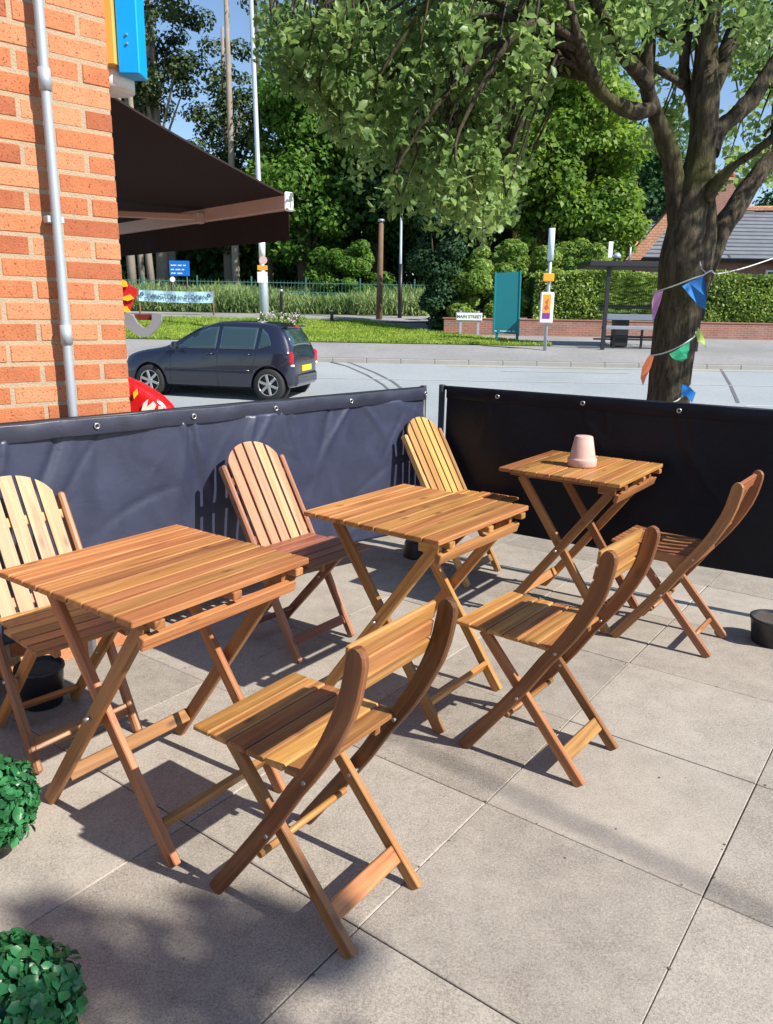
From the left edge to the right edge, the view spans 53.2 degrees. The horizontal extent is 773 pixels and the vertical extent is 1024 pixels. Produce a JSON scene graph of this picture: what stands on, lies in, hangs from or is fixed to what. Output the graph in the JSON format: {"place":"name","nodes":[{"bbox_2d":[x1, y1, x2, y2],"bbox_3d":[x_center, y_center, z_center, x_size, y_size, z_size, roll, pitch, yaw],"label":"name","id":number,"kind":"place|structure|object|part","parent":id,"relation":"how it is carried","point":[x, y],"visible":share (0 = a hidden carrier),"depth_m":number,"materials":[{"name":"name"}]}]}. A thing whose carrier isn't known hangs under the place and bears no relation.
{"place":"outdoors","nodes":[
{"label":"outdoors","id":0,"kind":"place"},
{"bbox_2d":[130,310,417,315],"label":"woodland floor","id":1,"kind":"structure","parent":0,"point":[271,312],"depth_m":32.20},
{"bbox_2d":[118,98,136,285],"bbox_3d":[-12.036,-19.953,34.955,3.386,20.856,4.265,-12,19,-41],"label":"woodland tree","id":2,"kind":"object","parent":1,"relation":"on","point":[131,268],"visible":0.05,"depth_m":37.17,"materials":[{"name":"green plant"}]},
{"bbox_2d":[124,1,146,284],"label":"woodland tree","id":3,"kind":"object","parent":1,"relation":"on","point":[141,268],"visible":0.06,"depth_m":39.06,"materials":[{"name":"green plant"}]},
{"bbox_2d":[128,97,154,286],"bbox_3d":[-11.850,-20.376,35.998,4.275,21.033,3.482,1,14,0],"label":"woodland tree","id":4,"kind":"object","parent":1,"relation":"on","point":[149,266],"depth_m":38.09,"materials":[{"name":"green plant"}]},
{"bbox_2d":[145,0,178,286],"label":"woodland tree","id":5,"kind":"object","parent":1,"relation":"on","point":[172,255],"visible":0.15,"depth_m":38.47,"materials":[{"name":"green plant"}]},
{"bbox_2d":[121,0,223,287],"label":"pine tree","id":6,"kind":"object","parent":1,"relation":"on","point":[177,66],"visible":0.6,"depth_m":37.42,"materials":[{"name":"green plant"}]},
{"bbox_2d":[169,261,189,291],"bbox_3d":[-8.740,-9.348,32.719,0.844,2.489,0.195,1,14,0],"label":"park sign","id":7,"kind":"object","parent":1,"relation":"on","point":[178,268],"visible":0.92,"depth_m":32.50,"materials":[{"name":"blue metal"}]},
{"bbox_2d":[180,27,268,287],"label":"pine tree","id":8,"kind":"object","parent":1,"relation":"on","point":[215,123],"visible":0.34,"depth_m":41.11,"materials":[{"name":"green plant"}]},
{"bbox_2d":[224,0,239,285],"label":"woodland tree","id":9,"kind":"object","parent":1,"relation":"on","point":[235,248],"visible":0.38,"depth_m":35.94,"materials":[{"name":"brown plant"}]},
{"bbox_2d":[237,0,274,287],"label":"woodland tree","id":10,"kind":"object","parent":1,"relation":"on","point":[270,270],"visible":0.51,"depth_m":36.58,"materials":[{"name":"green plant"}]},
{"bbox_2d":[241,49,367,288],"bbox_3d":[-3.790,-15.761,36.850,6.320,12.199,7.558,1,14,0],"label":"broadleaf tree","id":11,"kind":"object","parent":1,"relation":"on","point":[282,118],"visible":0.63,"depth_m":35.76,"materials":[{"name":"green plant"}]},
{"bbox_2d":[303,239,395,295],"bbox_3d":[-1.772,-10.789,35.299,3.854,3.246,3.012,10,17,31],"label":"laurel shrub","id":12,"kind":"object","parent":1,"relation":"on","point":[357,260],"visible":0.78,"depth_m":34.84,"materials":[{"name":"green plant"}]},
{"bbox_2d":[283,0,444,288],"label":"broadleaf tree","id":13,"kind":"object","parent":1,"relation":"on","point":[368,221],"visible":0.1,"depth_m":36.65,"materials":[{"name":"green plant"}]},
{"bbox_2d":[127,278,428,315],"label":"long grass","id":14,"kind":"structure","parent":0,"point":[237,298],"depth_m":32.29,"materials":[{"name":"green plant"}]},
{"bbox_2d":[127,311,429,321],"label":"path","id":15,"kind":"structure","parent":0,"point":[386,318],"depth_m":30.97,"materials":[{"name":"concrete"}]},
{"bbox_2d":[138,288,214,314],"bbox_3d":[-8.303,-8.050,30.509,2.992,1.505,0.139,1,14,0],"label":"community banner","id":16,"kind":"object","parent":15,"relation":"on","point":[174,296],"visible":0.99,"depth_m":30.38,"materials":[{"name":"fabric"}]},
{"bbox_2d":[279,285,282,316],"bbox_3d":[-4.146,-8.208,30.433,0.132,1.408,0.132,1,14,0],"label":"bollard","id":17,"kind":"object","parent":15,"relation":"on","point":[281,298],"visible":0.87,"depth_m":30.34,"materials":[{"name":"black metal"}]},
{"bbox_2d":[376,219,384,319],"bbox_3d":[-0.252,-9.066,29.677,0.282,4.130,0.253,1,14,0],"label":"utility pole","id":18,"kind":"object","parent":15,"relation":"on","point":[379,298],"visible":0.82,"depth_m":29.58,"materials":[{"name":"wood"}]},
{"bbox_2d":[398,217,402,317],"bbox_3d":[0.559,-9.548,30.581,0.170,4.257,0.170,1,14,0],"label":"sign pole","id":19,"kind":"object","parent":15,"relation":"on","point":[400,276],"visible":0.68,"depth_m":30.59,"materials":[{"name":"metal"}]},
{"bbox_2d":[127,319,551,345],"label":"grass verge","id":20,"kind":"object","parent":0,"point":[366,341],"depth_m":23.22,"materials":[{"name":"green plant"}]},
{"bbox_2d":[249,0,268,318],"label":"street lamp","id":21,"kind":"object","parent":20,"relation":"on","point":[262,278],"visible":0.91,"depth_m":24.46,"materials":[{"name":"metal"}]},
{"bbox_2d":[255,311,306,324],"bbox_3d":[-3.488,-6.256,25.555,1.723,0.771,0.733,1,14,0],"label":"flowering plant","id":22,"kind":"object","parent":20,"relation":"on","point":[287,318],"visible":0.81,"depth_m":25.44,"materials":[{"name":"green plant"}]},
{"bbox_2d":[330,309,332,320],"bbox_3d":[-2.028,-7.171,28.626,0.132,0.697,0.132,1,14,0],"label":"bollard","id":23,"kind":"object","parent":20,"relation":"on","point":[331,314],"visible":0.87,"depth_m":28.55,"materials":[{"name":"black metal"}]},
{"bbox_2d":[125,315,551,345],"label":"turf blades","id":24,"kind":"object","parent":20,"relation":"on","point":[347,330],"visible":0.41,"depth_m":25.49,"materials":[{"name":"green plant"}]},
{"bbox_2d":[456,311,482,334],"bbox_3d":[2.724,-6.227,25.564,0.880,0.850,0.088,1,14,0],"label":"street name sign","id":25,"kind":"object","parent":20,"relation":"on","point":[461,316],"visible":0.96,"depth_m":25.47,"materials":[{"name":"white metal"}]},
{"bbox_2d":[492,271,520,340],"bbox_3d":[3.702,-6.238,23.769,0.852,2.296,0.120,1,14,0],"label":"teal information board","id":26,"kind":"object","parent":20,"relation":"on","point":[506,303],"visible":0.91,"depth_m":23.69,"materials":[{"name":"teal metal"}]},
{"bbox_2d":[0,477,772,1023],"bbox_3d":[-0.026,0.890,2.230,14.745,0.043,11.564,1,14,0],"label":"paving slabs","id":27,"kind":"structure","parent":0,"point":[506,913],"depth_m":2.10,"materials":[{"name":"concrete"}]},
{"bbox_2d":[0,754,42,858],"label":"topiary ball","id":28,"kind":"object","parent":27,"relation":"on","point":[20,800],"visible":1,"depth_m":1.98,"materials":[{"name":"plant"}]},
{"bbox_2d":[13,655,64,711],"bbox_3d":[-1.252,0.623,2.794,0.173,0.148,0.173,1,14,0],"label":"round planter","id":29,"kind":"object","parent":27,"relation":"on","point":[45,675],"visible":0.69,"depth_m":2.75,"materials":[{"name":"black plastic"}]},
{"bbox_2d":[0,927,87,1023],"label":"topiary ball","id":30,"kind":"object","parent":27,"relation":"on","point":[43,983],"visible":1,"depth_m":1.43,"materials":[{"name":"plant"}]},
{"bbox_2d":[0,0,130,678],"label":"brick building","id":31,"kind":"structure","parent":27,"relation":"on","point":[32,380],"depth_m":2.80,"materials":[{"name":"brick"}]},
{"bbox_2d":[33,0,96,656],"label":"drain pipe","id":32,"kind":"object","parent":31,"relation":"attached to","point":[55,219],"visible":0.6,"depth_m":2.73,"materials":[{"name":"metal"}]},
{"bbox_2d":[108,68,134,97],"bbox_3d":[-1.097,-1.685,2.978,0.238,0.115,0.176,1,14,0],"label":"wall lamp","id":33,"kind":"object","parent":31,"relation":"attached to","point":[121,86],"visible":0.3,"depth_m":2.94,"materials":[{"name":"white paint"}]},
{"bbox_2d":[104,0,147,80],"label":"box sign","id":34,"kind":"object","parent":31,"relation":"attached to","point":[125,36],"visible":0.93,"depth_m":2.86,"materials":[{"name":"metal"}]},
{"bbox_2d":[122,279,136,311],"bbox_3d":[-1.410,-1.160,4.140,0.142,0.169,0.023,1,14,0],"label":"hanging pennant","id":35,"kind":"object","parent":31,"relation":"attached to","point":[129,294],"visible":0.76,"depth_m":4.14,"materials":[{"name":"red fabric"}]},
{"bbox_2d":[124,312,161,336],"bbox_3d":[-1.368,-1.043,4.234,0.277,0.159,0.029,1,14,0],"label":"curved sign bracket","id":36,"kind":"object","parent":31,"relation":"attached to","point":[132,324],"visible":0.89,"depth_m":4.23,"materials":[{"name":"grey metal"}]},
{"bbox_2d":[110,98,293,255],"bbox_3d":[-2.832,-2.656,5.990,2.155,1.105,4.223,-12,19,-40],"label":"shop awning","id":37,"kind":"object","parent":31,"relation":"attached to","point":[175,192],"visible":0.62,"depth_m":5.55,"materials":[{"name":"fabric"}]},
{"bbox_2d":[0,476,141,773],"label":"arched folding chair","id":38,"kind":"object","parent":27,"relation":"on","point":[37,631],"visible":0.71,"depth_m":2.53,"materials":[{"name":"brown wood"}]},
{"bbox_2d":[128,377,174,411],"bbox_3d":[-1.382,-0.233,4.379,0.432,1.058,0.177,1,14,0],"label":"sign","id":39,"kind":"object","parent":27,"relation":"on","point":[143,396],"visible":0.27,"depth_m":4.21,"materials":[{"name":"red plastic"}]},
{"bbox_2d":[0,524,308,867],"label":"folding table","id":40,"kind":"object","parent":27,"relation":"on","point":[138,587],"visible":0.99,"depth_m":2.06,"materials":[{"name":"brown wood"}]},
{"bbox_2d":[0,385,427,645],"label":"windbreak barrier","id":41,"kind":"object","parent":27,"relation":"on","point":[114,476],"visible":0.52,"depth_m":3.31,"materials":[{"name":"fabric"}]},
{"bbox_2d":[218,441,370,662],"bbox_3d":[-0.397,0.151,3.303,0.563,0.852,0.374,12,18,36],"label":"arched folding chair","id":42,"kind":"object","parent":27,"relation":"on","point":[325,555],"visible":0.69,"depth_m":3.31,"materials":[{"name":"brown wood"}]},
{"bbox_2d":[193,597,457,958],"bbox_3d":[-0.152,0.570,1.845,0.509,0.783,0.366,11,18,34],"label":"folding chair","id":43,"kind":"object","parent":27,"relation":"on","point":[304,731],"visible":1,"depth_m":1.79,"materials":[{"name":"brown wood"}]},
{"bbox_2d":[11,535,765,1013],"bbox_3d":[1.245,0.678,3.049,11.744,0.003,8.453,11,18,35],"label":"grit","id":44,"kind":"object","parent":27,"relation":"on","point":[535,751],"visible":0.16,"depth_m":2.13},
{"bbox_2d":[304,484,528,733],"bbox_3d":[0.112,0.338,2.868,0.575,0.727,0.602,12,18,36],"label":"folding table","id":45,"kind":"object","parent":27,"relation":"on","point":[432,522],"visible":0.93,"depth_m":2.72,"materials":[{"name":"brown wood"}]},
{"bbox_2d":[401,417,518,587],"bbox_3d":[0.385,-0.068,4.205,0.563,0.852,0.374,11,18,34],"label":"arched folding chair","id":46,"kind":"object","parent":27,"relation":"on","point":[429,446],"visible":0.52,"depth_m":4.23,"materials":[{"name":"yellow wood"}]},
{"bbox_2d":[251,0,772,402],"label":"street tree","id":47,"kind":"object","parent":27,"relation":"on","point":[535,48],"visible":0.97,"depth_m":5.28,"materials":[{"name":"green plant"}]},
{"bbox_2d":[641,258,772,401],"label":"bunting","id":48,"kind":"object","parent":47,"relation":"attached to","point":[695,289],"visible":0.96,"depth_m":5.79},
{"bbox_2d":[457,526,659,786],"bbox_3d":[0.531,0.416,2.490,0.509,0.783,0.366,12,18,36],"label":"folding chair","id":49,"kind":"object","parent":27,"relation":"on","point":[561,635],"visible":0.99,"depth_m":2.44,"materials":[{"name":"brown wood"}]},
{"bbox_2d":[499,450,662,634],"bbox_3d":[0.919,0.133,3.719,0.575,0.727,0.602,11,18,34],"label":"folding table","id":50,"kind":"object","parent":27,"relation":"on","point":[608,477],"visible":0.89,"depth_m":3.56,"materials":[{"name":"brown wood"}]},
{"bbox_2d":[567,435,596,467],"bbox_3d":[0.914,-0.284,3.593,0.135,0.141,0.135,1,14,0],"label":"clay pot","id":51,"kind":"object","parent":50,"relation":"on","point":[582,453],"visible":1,"depth_m":3.55,"materials":[{"name":"ceramic"}]},
{"bbox_2d":[438,384,772,578],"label":"windbreak barrier","id":52,"kind":"object","parent":27,"relation":"on","point":[708,456],"visible":0.64,"depth_m":3.90,"materials":[{"name":"black fabric"}]},
{"bbox_2d":[610,470,763,657],"bbox_3d":[1.296,0.193,3.404,0.517,0.783,0.366,12,18,36],"label":"folding chair","id":53,"kind":"object","parent":27,"relation":"on","point":[683,557],"visible":0.77,"depth_m":3.33,"materials":[{"name":"brown wood"}]},
{"bbox_2d":[749,609,772,648],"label":"round planter","id":54,"kind":"object","parent":27,"relation":"on","point":[761,627],"visible":1,"depth_m":3.41,"materials":[{"name":"black plastic"}]},
{"bbox_2d":[125,318,772,364],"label":"pavement","id":55,"kind":"structure","parent":0,"point":[714,351],"depth_m":21.97,"materials":[{"name":"concrete"}]},
{"bbox_2d":[441,257,493,327],"bbox_3d":[3.209,-7.700,27.596,3.141,2.726,2.870,-7,17,-29],"label":"laurel shrub","id":56,"kind":"object","parent":55,"relation":"on","point":[474,281],"visible":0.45,"depth_m":26.56,"materials":[{"name":"green plant"}]},
{"bbox_2d":[460,239,562,316],"bbox_3d":[4.510,-8.566,28.857,3.991,3.145,2.742,1,14,0],"label":"laurel shrub","id":57,"kind":"object","parent":55,"relation":"on","point":[512,258],"visible":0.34,"depth_m":28.20,"materials":[{"name":"green plant"}]},
{"bbox_2d":[539,228,554,350],"bbox_3d":[4.514,-6.138,21.694,0.370,3.481,0.260,1,14,0],"label":"bus stop pole","id":58,"kind":"object","parent":55,"relation":"on","point":[546,307],"visible":0.96,"depth_m":21.62,"materials":[{"name":"metal"}]},
{"bbox_2d":[532,237,610,275],"bbox_3d":[7.196,-8.674,29.164,3.349,3.216,2.753,1,14,0],"label":"laurel shrub","id":59,"kind":"object","parent":55,"relation":"on","point":[567,261],"visible":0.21,"depth_m":28.48,"materials":[{"name":"green plant"}]},
{"bbox_2d":[442,317,772,339],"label":"garden wall","id":60,"kind":"structure","parent":55,"relation":"on","point":[708,330],"depth_m":26.33,"materials":[{"name":"brick"}]},
{"bbox_2d":[610,313,630,346],"bbox_3d":[7.027,-5.487,23.235,0.480,0.980,0.400,1,14,0],"label":"litter bin","id":61,"kind":"object","parent":55,"relation":"on","point":[620,342],"visible":0.49,"depth_m":23.09,"materials":[{"name":"black metal"}]},
{"bbox_2d":[577,242,700,351],"bbox_3d":[7.518,-6.184,22.587,3.674,3.147,1.500,1,14,0],"label":"bus shelter","id":62,"kind":"object","parent":55,"relation":"on","point":[608,266],"visible":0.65,"depth_m":22.36,"materials":[{"name":"black metal"}]},
{"bbox_2d":[527,269,772,322],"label":"clipped hedge","id":63,"kind":"object","parent":55,"relation":"on","point":[579,294],"visible":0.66,"depth_m":27.03,"materials":[{"name":"green plant"}]},
{"bbox_2d":[143,0,772,286],"label":"sky","id":64,"kind":"structure","parent":0,"point":[239,21],"materials":[{"name":"blue"}]},
{"bbox_2d":[162,362,772,435],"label":"road","id":65,"kind":"structure","parent":0,"point":[711,387],"depth_m":17.50,"materials":[{"name":"grey asphalt"}]},
{"bbox_2d":[127,320,316,399],"bbox_3d":[-3.359,-3.080,15.487,3.746,1.506,1.980,4,15,13],"label":"parked car","id":66,"kind":"object","parent":65,"relation":"on","point":[266,360],"visible":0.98,"depth_m":14.67,"materials":[{"name":"blue paint"}]},
{"bbox_3d":[-3.616,-3.352,14.795,0.882,0.420,0.240,5,15,16],"label":"side window","id":67,"kind":"part","parent":66,"relation":"part of","materials":[{"name":"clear glass"}]},
{"bbox_3d":[-2.778,-3.280,14.550,0.740,0.413,0.183,4,15,13],"label":"side window","id":68,"kind":"part","parent":66,"relation":"part of","materials":[{"name":"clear glass"}]},
{"bbox_3d":[-2.263,-3.238,14.434,0.240,0.378,0.174,4,15,13],"label":"side window","id":69,"kind":"part","parent":66,"relation":"part of","materials":[{"name":"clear glass"}]},
{"bbox_3d":[-1.742,-3.417,15.005,0.205,0.381,1.081,4,15,13],"label":"rear window","id":70,"kind":"part","parent":66,"relation":"part of","materials":[{"name":"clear glass"}]},
{"bbox_2d":[333,362,388,388],"bbox_3d":[-0.619,-3.225,18.178,0.433,0.412,6.437,-4,15,-19],"label":"tar seam","id":71,"kind":"object","parent":65,"relation":"on","point":[386,387],"visible":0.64,"depth_m":18.05,"materials":[{"name":"grey asphalt"}]},
{"bbox_2d":[325,357,401,387],"bbox_3d":[-0.421,-3.301,18.390,0.564,0.455,6.869,-4,15,-20],"label":"tar seam","id":72,"kind":"object","parent":65,"relation":"on","point":[396,384],"visible":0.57,"depth_m":18.09,"materials":[{"name":"black asphalt"}]},
{"bbox_2d":[127,354,772,369],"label":"kerb","id":73,"kind":"structure","parent":65,"relation":"on","point":[537,363],"depth_m":20.40,"materials":[{"name":"concrete"}]},
{"bbox_2d":[346,378,751,385],"bbox_3d":[0.055,-3.048,17.700,80.000,0.003,0.050,1,14,0],"label":"line","id":74,"kind":"object","parent":65,"relation":"on","point":[529,381],"visible":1,"depth_m":17.70,"materials":[{"name":"white paint"}]},
{"bbox_2d":[516,371,628,373],"bbox_3d":[4.464,-3.499,19.319,3.200,0.003,0.050,1,14,0],"label":"white road line","id":75,"kind":"object","parent":65,"relation":"on","point":[571,372],"visible":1,"depth_m":19.32,"materials":[{"name":"white paint"}]},
{"bbox_2d":[720,369,739,402],"bbox_3d":[7.992,-3.007,18.017,0.100,0.340,5.672,6,15,18],"label":"tar seam","id":76,"kind":"object","parent":65,"relation":"on","point":[731,387],"visible":1,"depth_m":17.46,"materials":[{"name":"grey asphalt"}]},
{"bbox_2d":[317,308,772,365],"bbox_3d":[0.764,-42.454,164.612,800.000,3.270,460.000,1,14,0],"label":"ground","id":77,"kind":"structure","parent":0,"point":[536,361],"depth_m":21.42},
{"bbox_2d":[123,274,424,295],"bbox_3d":[-6.285,-9.622,34.209,18.630,1.600,0.060,1,14,0],"label":"park fence","id":78,"kind":"object","parent":77,"relation":"on","point":[269,282],"visible":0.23,"depth_m":34.06,"materials":[{"name":"green metal"}]},
{"bbox_2d":[120,119,649,292],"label":"wood","id":79,"kind":"object","parent":77,"relation":"on","point":[205,265],"visible":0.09,"depth_m":47.16,"materials":[{"name":"green plant"}]},
{"bbox_2d":[404,210,468,328],"bbox_3d":[1.832,-8.521,27.190,2.428,4.393,2.812,6,15,18],"label":"yew bush","id":80,"kind":"object","parent":77,"relation":"on","point":[438,269],"visible":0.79,"depth_m":26.45,"materials":[{"name":"green plant"}]},
{"bbox_2d":[391,0,505,251],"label":"broadleaf tree","id":81,"kind":"object","parent":77,"relation":"on","point":[411,230],"visible":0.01,"depth_m":36.11,"materials":[{"name":"green plant"}]},
{"bbox_2d":[504,0,633,281],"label":"broadleaf tree","id":82,"kind":"object","parent":77,"relation":"on","point":[511,235],"depth_m":39.55,"materials":[{"name":"green plant"}]},
{"bbox_2d":[496,50,653,277],"bbox_3d":[7.120,-14.287,34.559,8.977,11.274,7.339,1,14,0],"label":"broadleaf tree","id":83,"kind":"object","parent":77,"relation":"on","point":[556,183],"visible":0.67,"depth_m":32.37,"materials":[{"name":"green plant"}]},
{"bbox_2d":[556,169,652,260],"bbox_3d":[9.456,-12.477,36.120,5.036,6.925,7.290,1,14,0],"label":"broadleaf tree","id":84,"kind":"object","parent":77,"relation":"on","point":[626,227],"visible":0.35,"depth_m":33.30,"materials":[{"name":"green plant"}]},
{"bbox_2d":[614,121,687,244],"bbox_3d":[13.618,-15.703,41.547,7.378,10.103,7.109,11,17,33],"label":"broadleaf tree","id":85,"kind":"object","parent":77,"relation":"on","point":[650,180],"visible":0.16,"depth_m":38.76,"materials":[{"name":"green plant"}]},
{"bbox_2d":[614,169,772,276],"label":"tiled house","id":86,"kind":"structure","parent":77,"relation":"on","point":[750,241],"depth_m":36.66,"materials":[{"name":"tile"}]},
{"bbox_2d":[765,270,772,274],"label":"window","id":87,"kind":"structure","parent":86,"relation":"in","point":[767,272],"depth_m":36.48,"materials":[{"name":"white paint"}]},
{"bbox_2d":[752,172,772,211],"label":"broadleaf tree","id":88,"kind":"object","parent":77,"relation":"on","point":[766,199],"visible":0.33,"depth_m":49.17,"materials":[{"name":"green plant"}]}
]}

